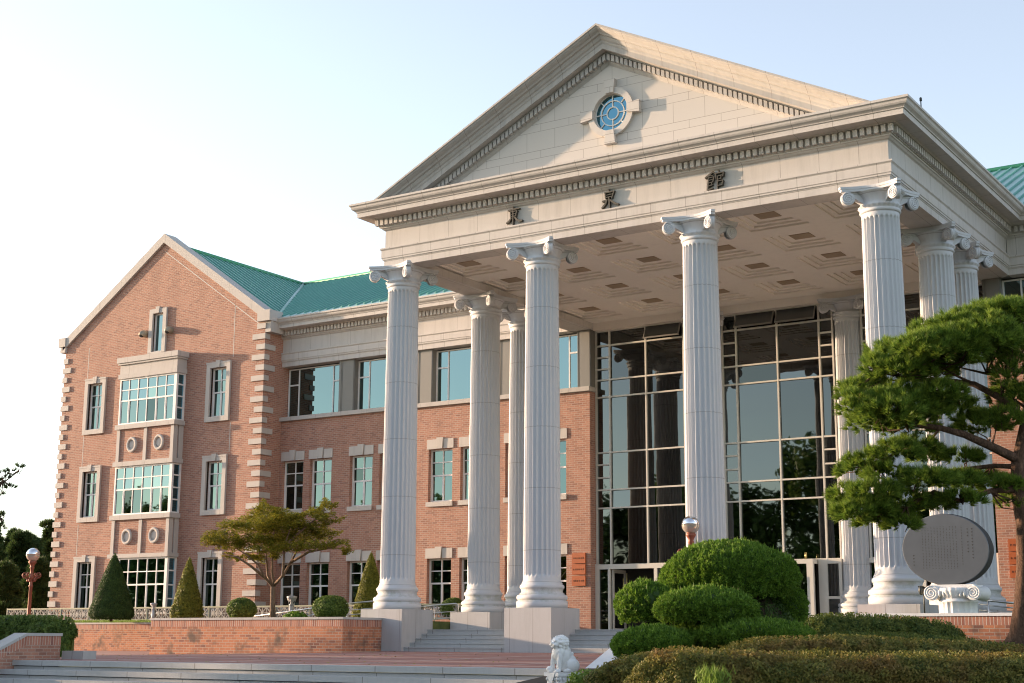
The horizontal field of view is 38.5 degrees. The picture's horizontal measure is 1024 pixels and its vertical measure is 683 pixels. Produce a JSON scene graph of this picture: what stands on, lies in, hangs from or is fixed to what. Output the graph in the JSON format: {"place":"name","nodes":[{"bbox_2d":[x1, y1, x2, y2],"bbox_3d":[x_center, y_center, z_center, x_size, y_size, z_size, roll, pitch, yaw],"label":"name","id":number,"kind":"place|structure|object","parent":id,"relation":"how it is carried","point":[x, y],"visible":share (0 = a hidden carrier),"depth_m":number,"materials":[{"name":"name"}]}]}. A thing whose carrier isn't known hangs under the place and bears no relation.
{"place":"outdoors","nodes":[
{"label":"outdoors","id":0,"kind":"place"},
{"bbox_2d":[76,620,449,628],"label":"lawn","id":1,"kind":"structure","parent":0,"point":[441,625],"depth_m":40.89,"materials":[{"name":"green plant"}]},
{"bbox_2d":[71,619,150,622],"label":"grass","id":2,"kind":"structure","parent":1,"relation":"on","point":[104,621],"depth_m":53.15,"materials":[{"name":"green plant"}]},
{"bbox_2d":[88,553,134,621],"bbox_3d":[-13.930,8.575,51.244,1.585,2.376,1.584,-7,-14,32],"label":"conical shrub","id":3,"kind":"object","parent":1,"relation":"on","point":[111,601],"visible":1,"depth_m":50.76,"materials":[{"name":"green plant"}]},
{"bbox_2d":[150,603,156,617],"bbox_3d":[-11.927,9.028,48.773,0.229,0.666,0.229,-7,-14,32],"label":"bollard light","id":4,"kind":"object","parent":1,"relation":"on","point":[153,605],"visible":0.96,"depth_m":48.74,"materials":[{"name":"white metal"}]},
{"bbox_2d":[169,557,204,617],"bbox_3d":[-10.812,8.284,49.011,1.209,2.170,1.226,-7,-14,32],"label":"conical shrub","id":5,"kind":"object","parent":1,"relation":"on","point":[187,602],"visible":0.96,"depth_m":48.66,"materials":[{"name":"green plant"}]},
{"bbox_2d":[6,603,461,620],"bbox_3d":[-10.049,9.620,51.419,23.402,0.703,0.074,-7,-14,32],"label":"lattice fence","id":6,"kind":"object","parent":1,"relation":"on","point":[209,610],"visible":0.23,"depth_m":53.13,"materials":[{"name":"beige stone"}]},
{"bbox_2d":[226,597,256,617],"bbox_3d":[-8.172,8.122,44.386,0.942,0.767,0.918,-7,-14,32],"label":"round shrub","id":7,"kind":"object","parent":1,"relation":"on","point":[239,607],"visible":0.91,"depth_m":44.10,"materials":[{"name":"green plant"}]},
{"bbox_2d":[199,497,353,616],"bbox_3d":[-6.903,6.376,42.788,4.586,3.659,2.915,0,-12,-1],"label":"maple tree","id":8,"kind":"object","parent":1,"relation":"on","point":[275,519],"visible":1,"depth_m":42.67,"materials":[{"name":"green plant"}]},
{"bbox_2d":[287,596,296,610],"bbox_3d":[-6.662,8.116,44.313,0.306,0.864,0.306,-7,-14,32],"label":"bollard light","id":9,"kind":"object","parent":1,"relation":"on","point":[291,599],"visible":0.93,"depth_m":44.28,"materials":[{"name":"white metal"}]},
{"bbox_2d":[283,611,307,616],"bbox_3d":[-6.101,7.835,41.421,0.812,0.482,0.724,-7,-14,32],"label":"shrub","id":10,"kind":"object","parent":1,"relation":"on","point":[295,614],"visible":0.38,"depth_m":41.27,"materials":[{"name":"green plant"}]},
{"bbox_2d":[254,600,373,616],"bbox_3d":[-5.973,8.161,43.656,4.859,0.859,0.047,-7,-14,32],"label":"ramp handrail","id":11,"kind":"object","parent":1,"relation":"on","point":[313,614],"visible":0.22,"depth_m":43.63,"materials":[{"name":"metal"}]},
{"bbox_2d":[312,595,348,616],"bbox_3d":[-5.089,7.491,41.062,1.053,0.804,1.071,-7,-14,32],"label":"round shrub","id":12,"kind":"object","parent":1,"relation":"on","point":[331,606],"visible":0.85,"depth_m":40.74,"materials":[{"name":"green plant"}]},
{"bbox_2d":[351,552,379,616],"bbox_3d":[-4.302,7.507,44.545,1.176,2.216,1.181,-7,-14,32],"label":"conical shrub","id":13,"kind":"object","parent":1,"relation":"on","point":[369,584],"visible":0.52,"depth_m":44.28,"materials":[{"name":"green plant"}]},
{"bbox_2d":[421,603,458,620],"bbox_3d":[-2.252,8.142,43.354,1.672,0.810,0.047,-7,-14,32],"label":"ramp handrail","id":14,"kind":"object","parent":1,"relation":"on","point":[434,619],"visible":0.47,"depth_m":43.27,"materials":[{"name":"metal"}]},
{"bbox_2d":[439,597,461,619],"bbox_3d":[-1.889,8.579,46.595,0.850,0.921,0.886,-7,-14,32],"label":"round shrub","id":15,"kind":"object","parent":1,"relation":"on","point":[445,608],"visible":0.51,"depth_m":46.35,"materials":[{"name":"green plant"}]},
{"bbox_2d":[978,599,1013,612],"bbox_3d":[10.706,5.937,31.972,1.028,0.693,0.047,-7,-14,32],"label":"ramp handrail","id":16,"kind":"object","parent":1,"relation":"on","point":[990,600],"visible":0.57,"depth_m":32.08,"materials":[{"name":"metal"}]},
{"bbox_2d":[69,666,543,682],"bbox_3d":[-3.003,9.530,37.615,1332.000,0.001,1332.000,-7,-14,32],"label":"ground","id":17,"kind":"structure","parent":0,"point":[302,681],"depth_m":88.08,"materials":[{"name":"grey stone"}]},
{"bbox_2d":[0,633,62,675],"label":"stair side wall","id":18,"kind":"structure","parent":17,"relation":"on","point":[29,646],"depth_m":30.16,"materials":[{"name":"brick"}]},
{"bbox_2d":[0,660,555,682],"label":"steps","id":19,"kind":"structure","parent":17,"relation":"on","point":[41,671],"depth_m":26.21,"materials":[{"name":"stone"}]},
{"bbox_2d":[57,651,577,665],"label":"steps","id":20,"kind":"structure","parent":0,"point":[303,652],"depth_m":31.26,"materials":[{"name":"grey stone"}]},
{"bbox_2d":[52,650,602,669],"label":"plaza","id":21,"kind":"structure","parent":0,"point":[504,659],"depth_m":30.31,"materials":[{"name":"stone"}]},
{"bbox_2d":[0,527,8,561],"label":"pine tree","id":22,"kind":"object","parent":21,"relation":"on","point":[2,554],"visible":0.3,"depth_m":74.68,"materials":[{"name":"green plant"}]},
{"bbox_2d":[1,526,19,560],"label":"pine tree","id":23,"kind":"object","parent":21,"relation":"on","point":[8,535],"visible":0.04,"depth_m":80.02,"materials":[{"name":"green plant"}]},
{"bbox_2d":[0,558,25,615],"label":"pine tree","id":24,"kind":"object","parent":21,"relation":"on","point":[12,590],"visible":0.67,"depth_m":66.53,"materials":[{"name":"green plant"}]},
{"bbox_2d":[0,462,26,529],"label":"pine tree","id":25,"kind":"object","parent":21,"relation":"on","point":[4,482],"visible":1,"depth_m":33.31,"materials":[{"name":"green plant"}]},
{"bbox_2d":[4,528,40,604],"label":"pine tree","id":26,"kind":"object","parent":21,"relation":"on","point":[21,544],"visible":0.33,"depth_m":76.56,"materials":[{"name":"green plant"}]},
{"bbox_2d":[22,548,40,614],"bbox_3d":[-14.504,7.759,44.134,0.454,3.064,0.454,8,-14,-34],"label":"globe lamp","id":27,"kind":"object","parent":21,"relation":"on","point":[32,555],"visible":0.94,"depth_m":44.23,"materials":[{"name":"orange metal"}]},
{"bbox_2d":[19,556,50,614],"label":"pine tree","id":28,"kind":"object","parent":21,"relation":"on","point":[40,590],"visible":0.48,"depth_m":68.02,"materials":[{"name":"green plant"}]},
{"bbox_2d":[0,613,77,656],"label":"box hedge","id":29,"kind":"object","parent":21,"relation":"on","point":[29,623],"visible":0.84,"depth_m":33.73,"materials":[{"name":"green plant"}]},
{"bbox_2d":[32,534,46,555],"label":"pine tree","id":30,"kind":"object","parent":21,"relation":"on","point":[39,545],"visible":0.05,"depth_m":78.97,"materials":[{"name":"green plant"}]},
{"bbox_2d":[37,517,54,583],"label":"pine tree","id":31,"kind":"object","parent":21,"relation":"on","point":[47,548],"visible":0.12,"depth_m":73.07,"materials":[{"name":"green plant"}]},
{"bbox_2d":[62,651,71,658],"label":"stone block","id":32,"kind":"structure","parent":21,"relation":"on","point":[66,654],"depth_m":30.70,"materials":[{"name":"stone"}]},
{"bbox_2d":[72,651,95,659],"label":"stone block","id":33,"kind":"structure","parent":21,"relation":"on","point":[81,655],"depth_m":30.56,"materials":[{"name":"stone"}]},
{"bbox_2d":[74,622,150,650],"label":"retaining wall","id":34,"kind":"structure","parent":21,"relation":"on","point":[126,636],"depth_m":51.79,"materials":[{"name":"brick"}]},
{"bbox_2d":[47,233,302,619],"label":"gabled wing","id":35,"kind":"structure","parent":21,"relation":"on","point":[174,398],"depth_m":55.60,"materials":[{"name":"orange brick"}]},
{"bbox_2d":[70,555,96,616],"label":"window","id":36,"kind":"structure","parent":35,"relation":"in","point":[87,566],"depth_m":56.99,"materials":[{"name":"clear glass"}]},
{"bbox_2d":[76,464,102,522],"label":"window","id":37,"kind":"structure","parent":35,"relation":"in","point":[92,490],"depth_m":57.66,"materials":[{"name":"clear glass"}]},
{"bbox_2d":[82,376,107,434],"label":"window","id":38,"kind":"structure","parent":35,"relation":"in","point":[97,411],"depth_m":58.37,"materials":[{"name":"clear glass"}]},
{"bbox_2d":[107,350,188,619],"bbox_3d":[-13.869,5.599,55.504,3.308,10.330,0.599,-7,-14,32],"label":"bay window","id":39,"kind":"structure","parent":35,"relation":"in","point":[148,462],"depth_m":55.37,"materials":[{"name":"stone"}]},
{"bbox_2d":[147,306,167,353],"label":"attic window","id":40,"kind":"structure","parent":35,"relation":"in","point":[160,321],"depth_m":57.09,"materials":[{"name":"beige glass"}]},
{"bbox_2d":[197,550,223,615],"bbox_3d":[-10.956,8.775,53.295,1.228,2.361,0.281,-7,-14,32],"label":"window","id":41,"kind":"structure","parent":35,"relation":"in","point":[211,591],"depth_m":53.41,"materials":[{"name":"clear glass"}]},
{"bbox_2d":[200,453,227,515],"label":"window","id":42,"kind":"structure","parent":35,"relation":"in","point":[217,481],"depth_m":54.09,"materials":[{"name":"clear glass"}]},
{"bbox_2d":[204,360,231,422],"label":"window","id":43,"kind":"structure","parent":35,"relation":"in","point":[221,393],"depth_m":54.78,"materials":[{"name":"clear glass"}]},
{"bbox_2d":[149,617,382,654],"bbox_3d":[-4.781,8.388,41.267,6.764,1.095,8.170,-7,-14,32],"label":"brick planter","id":44,"kind":"object","parent":21,"relation":"on","point":[243,635],"visible":0.88,"depth_m":37.53,"materials":[{"name":"brick"}]},
{"bbox_2d":[403,629,626,652],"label":"porch steps","id":45,"kind":"structure","parent":21,"relation":"on","point":[492,640],"depth_m":36.40,"materials":[{"name":"stone"}]},
{"bbox_2d":[586,648,616,667],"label":"ramp curb","id":46,"kind":"structure","parent":21,"relation":"on","point":[607,656],"depth_m":23.78,"materials":[{"name":"white stone"}]},
{"bbox_2d":[275,163,1023,628],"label":"building","id":47,"kind":"structure","parent":21,"relation":"on","point":[623,503],"depth_m":46.82,"materials":[{"name":"brick"}]},
{"bbox_2d":[277,552,300,614],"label":"window","id":48,"kind":"structure","parent":47,"relation":"in","point":[290,582],"depth_m":52.79,"materials":[{"name":"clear glass"}]},
{"bbox_2d":[281,450,304,514],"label":"window","id":49,"kind":"structure","parent":47,"relation":"in","point":[293,484],"depth_m":53.50,"materials":[{"name":"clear glass"}]},
{"bbox_2d":[288,364,338,416],"bbox_3d":[-7.208,1.836,53.910,2.605,1.846,0.074,-7,-14,32],"label":"band window","id":50,"kind":"structure","parent":47,"relation":"in","point":[312,390],"depth_m":53.97,"materials":[{"name":"teal glass"}]},
{"bbox_2d":[303,551,329,613],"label":"window","id":51,"kind":"structure","parent":47,"relation":"in","point":[318,572],"depth_m":52.10,"materials":[{"name":"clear glass"}]},
{"bbox_2d":[306,447,332,512],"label":"window","id":52,"kind":"structure","parent":47,"relation":"in","point":[321,472],"depth_m":52.81,"materials":[{"name":"clear glass"}]},
{"bbox_2d":[346,550,370,613],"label":"window","id":53,"kind":"structure","parent":47,"relation":"in","point":[358,559],"depth_m":51.18,"materials":[{"name":"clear glass"}]},
{"bbox_2d":[347,444,373,510],"bbox_3d":[-5.283,4.796,51.688,1.103,2.346,0.289,-7,-14,32],"label":"window","id":54,"kind":"structure","parent":47,"relation":"in","point":[362,465],"depth_m":51.78,"materials":[{"name":"teal glass"}]},
{"bbox_2d":[357,358,385,409],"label":"band window","id":55,"kind":"structure","parent":47,"relation":"in","point":[371,373],"depth_m":52.52,"materials":[{"name":"teal glass"}]},
{"bbox_2d":[376,550,380,559],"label":"window","id":56,"kind":"structure","parent":47,"relation":"in","point":[378,553],"depth_m":50.58,"materials":[{"name":"beige glass"}]},
{"bbox_2d":[376,444,383,509],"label":"window","id":57,"kind":"structure","parent":47,"relation":"in","point":[380,446],"depth_m":51.29,"materials":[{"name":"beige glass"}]},
{"bbox_2d":[424,547,452,612],"bbox_3d":[-2.415,7.986,49.123,1.103,2.198,0.289,-7,-14,32],"label":"window","id":58,"kind":"structure","parent":47,"relation":"in","point":[439,569],"depth_m":49.24,"materials":[{"name":"black glass"}]},
{"bbox_2d":[425,437,453,506],"bbox_3d":[-2.397,4.434,49.849,1.103,2.346,0.289,-7,-14,32],"label":"window","id":59,"kind":"structure","parent":47,"relation":"in","point":[441,459],"depth_m":49.93,"materials":[{"name":"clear glass"}]},
{"bbox_2d":[436,347,470,401],"bbox_3d":[-1.468,1.116,50.251,2.723,1.846,0.074,-7,-14,32],"label":"band window","id":60,"kind":"structure","parent":47,"relation":"in","point":[453,367],"depth_m":50.60,"materials":[{"name":"teal glass"}]},
{"bbox_2d":[458,546,467,600],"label":"window","id":61,"kind":"structure","parent":47,"relation":"in","point":[462,551],"depth_m":48.71,"materials":[{"name":"beige glass"}]},
{"bbox_2d":[458,435,469,504],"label":"window","id":62,"kind":"structure","parent":47,"relation":"in","point":[463,441],"depth_m":49.40,"materials":[{"name":"beige glass"}]},
{"bbox_2d":[503,546,507,561],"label":"window","id":63,"kind":"structure","parent":47,"relation":"in","point":[505,548],"depth_m":47.79,"materials":[{"name":"beige glass"}]},
{"bbox_2d":[503,433,508,502],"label":"window","id":64,"kind":"structure","parent":47,"relation":"in","point":[506,435],"depth_m":48.51,"materials":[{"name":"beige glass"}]},
{"bbox_2d":[560,428,566,499],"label":"window","id":65,"kind":"structure","parent":47,"relation":"in","point":[563,431],"depth_m":47.36,"materials":[{"name":"teal glass"}]},
{"bbox_2d":[561,544,567,594],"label":"window","id":66,"kind":"structure","parent":47,"relation":"in","point":[564,550],"depth_m":46.66,"materials":[{"name":"black glass"}]},
{"bbox_2d":[559,334,577,388],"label":"band window","id":67,"kind":"structure","parent":47,"relation":"in","point":[568,368],"depth_m":48.15,"materials":[{"name":"teal glass"}]},
{"bbox_2d":[572,564,585,574],"bbox_3d":[2.106,7.174,46.171,0.488,0.318,0.054,-7,-14,32],"label":"wall plaque","id":68,"kind":"object","parent":47,"relation":"attached to","point":[578,569],"depth_m":46.15,"materials":[{"name":"brown wood"}]},
{"bbox_2d":[572,553,585,563],"bbox_3d":[2.107,6.833,46.241,0.488,0.318,0.054,-7,-14,32],"label":"wall plaque","id":69,"kind":"object","parent":47,"relation":"attached to","point":[578,557],"depth_m":46.22,"materials":[{"name":"brown wood"}]},
{"bbox_2d":[572,576,585,585],"bbox_3d":[2.104,7.522,46.100,0.488,0.318,0.054,-7,-14,32],"label":"wall plaque","id":70,"kind":"object","parent":47,"relation":"attached to","point":[578,580],"depth_m":46.07,"materials":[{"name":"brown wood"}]},
{"bbox_2d":[612,570,627,628],"bbox_3d":[3.566,8.132,46.017,0.481,1.909,0.836,-7,-14,32],"label":"door","id":71,"kind":"structure","parent":47,"relation":"in","point":[625,580],"depth_m":45.92,"materials":[{"name":"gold metal"}]},
{"bbox_2d":[1008,539,1015,550],"bbox_3d":[13.467,5.408,39.002,0.518,0.326,0.054,-7,-14,32],"label":"wall plaque","id":72,"kind":"object","parent":47,"relation":"attached to","point":[1011,544],"depth_m":39.07,"materials":[{"name":"brown wood"}]},
{"bbox_2d":[1009,552,1015,564],"bbox_3d":[13.465,5.749,38.932,0.518,0.326,0.054,-7,-14,32],"label":"wall plaque","id":73,"kind":"object","parent":47,"relation":"attached to","point":[1012,558],"depth_m":39.01,"materials":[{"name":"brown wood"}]},
{"bbox_2d":[1010,565,1015,577],"bbox_3d":[13.464,6.097,38.861,0.518,0.326,0.054,-7,-14,32],"label":"wall plaque","id":74,"kind":"object","parent":47,"relation":"attached to","point":[1012,571],"depth_m":38.94,"materials":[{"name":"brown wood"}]},
{"bbox_2d":[1002,278,1023,297],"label":"band window","id":75,"kind":"structure","parent":47,"relation":"in","point":[1014,286],"depth_m":40.60,"materials":[{"name":"teal glass"}]},
{"bbox_2d":[349,23,1023,652],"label":"portico","id":76,"kind":"structure","parent":21,"relation":"on","point":[595,177],"depth_m":36.83,"materials":[{"name":"stone"}]},
{"bbox_2d":[580,78,640,145],"bbox_3d":[2.481,-5.724,36.651,1.672,1.672,0.221,-7,-14,32],"label":"oculus window","id":77,"kind":"structure","parent":76,"relation":"in","point":[615,112],"depth_m":36.69,"materials":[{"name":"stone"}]},
{"bbox_2d":[677,516,699,551],"bbox_3d":[4.005,5.420,32.664,0.454,3.064,0.454,-10,-15,40],"label":"globe lamp","id":78,"kind":"object","parent":21,"relation":"on","point":[690,526],"visible":0.43,"depth_m":32.79,"materials":[{"name":"silver metal"}]},
{"bbox_2d":[862,613,1011,642],"bbox_3d":[11.701,5.533,26.915,10.419,1.095,1.581,-7,-14,32],"label":"memorial planter","id":79,"kind":"object","parent":21,"relation":"on","point":[995,627],"visible":0.08,"depth_m":27.89,"materials":[{"name":"brick"}]},
{"bbox_2d":[902,514,993,612],"bbox_3d":[8.719,4.477,29.250,1.771,2.072,0.918,-7,-14,32],"label":"oval memorial","id":80,"kind":"object","parent":79,"relation":"on","point":[950,556],"visible":0.92,"depth_m":29.00,"materials":[{"name":"stone"}]},
{"bbox_2d":[918,586,925,612],"bbox_3d":[8.294,5.164,29.171,0.412,0.617,0.138,-1,-12,6],"label":"flood light","id":81,"kind":"object","parent":80,"relation":"attached to","point":[921,590],"visible":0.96,"depth_m":29.19,"materials":[{"name":"metal"}]},
{"bbox_2d":[0,0,1023,537],"label":"sky","id":82,"kind":"structure","parent":0,"point":[247,132],"materials":[{"name":"white"}]},
{"bbox_2d":[517,668,599,682],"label":"planting bed","id":83,"kind":"object","parent":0,"point":[540,680],"visible":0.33,"depth_m":21.46,"materials":[{"name":"soil"}]},
{"bbox_2d":[544,635,580,682],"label":"lion statue","id":84,"kind":"object","parent":83,"relation":"on","point":[564,660],"visible":0.96,"depth_m":20.68,"materials":[{"name":"stone"}]},
{"bbox_2d":[565,668,595,682],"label":"shrub","id":85,"kind":"object","parent":83,"relation":"on","point":[576,678],"visible":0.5,"depth_m":18.06,"materials":[{"name":"green plant"}]},
{"bbox_2d":[581,651,664,682],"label":"azalea hedge","id":86,"kind":"object","parent":83,"relation":"on","point":[618,670],"visible":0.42,"depth_m":17.72,"materials":[{"name":"green plant"}]},
{"bbox_2d":[609,535,816,659],"bbox_3d":[2.983,3.820,21.869,2.982,1.937,3.559,-2,-12,9],"label":"cloud pruned juniper","id":87,"kind":"object","parent":83,"relation":"on","point":[709,593],"visible":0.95,"depth_m":21.44,"materials":[{"name":"green plant"}]},
{"bbox_2d":[694,661,735,682],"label":"wild sprout","id":88,"kind":"object","parent":83,"relation":"on","point":[710,676],"visible":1,"depth_m":14.42,"materials":[{"name":"green plant"}]},
{"bbox_2d":[623,645,1023,682],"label":"azalea hedge","id":89,"kind":"object","parent":83,"relation":"on","point":[678,665],"visible":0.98,"depth_m":15.47,"materials":[{"name":"green plant"}]},
{"bbox_2d":[718,632,1023,660],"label":"azalea hedge","id":90,"kind":"object","parent":83,"relation":"on","point":[849,643],"visible":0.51,"depth_m":18.35,"materials":[{"name":"green plant"}]},
{"bbox_2d":[801,612,965,639],"bbox_3d":[6.437,5.243,25.465,3.121,1.104,1.297,0,-12,-1],"label":"azalea hedge","id":91,"kind":"object","parent":83,"relation":"on","point":[822,623],"visible":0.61,"depth_m":25.11,"materials":[{"name":"green plant"}]},
{"bbox_2d":[817,629,1022,648],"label":"azalea hedge","id":92,"kind":"object","parent":83,"relation":"on","point":[890,635],"visible":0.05,"depth_m":21.53,"materials":[{"name":"green plant"}]},
{"bbox_2d":[822,293,1023,645],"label":"pine tree","id":93,"kind":"object","parent":83,"relation":"on","point":[948,345],"visible":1,"depth_m":21.55,"materials":[{"name":"green plant"}]}
]}

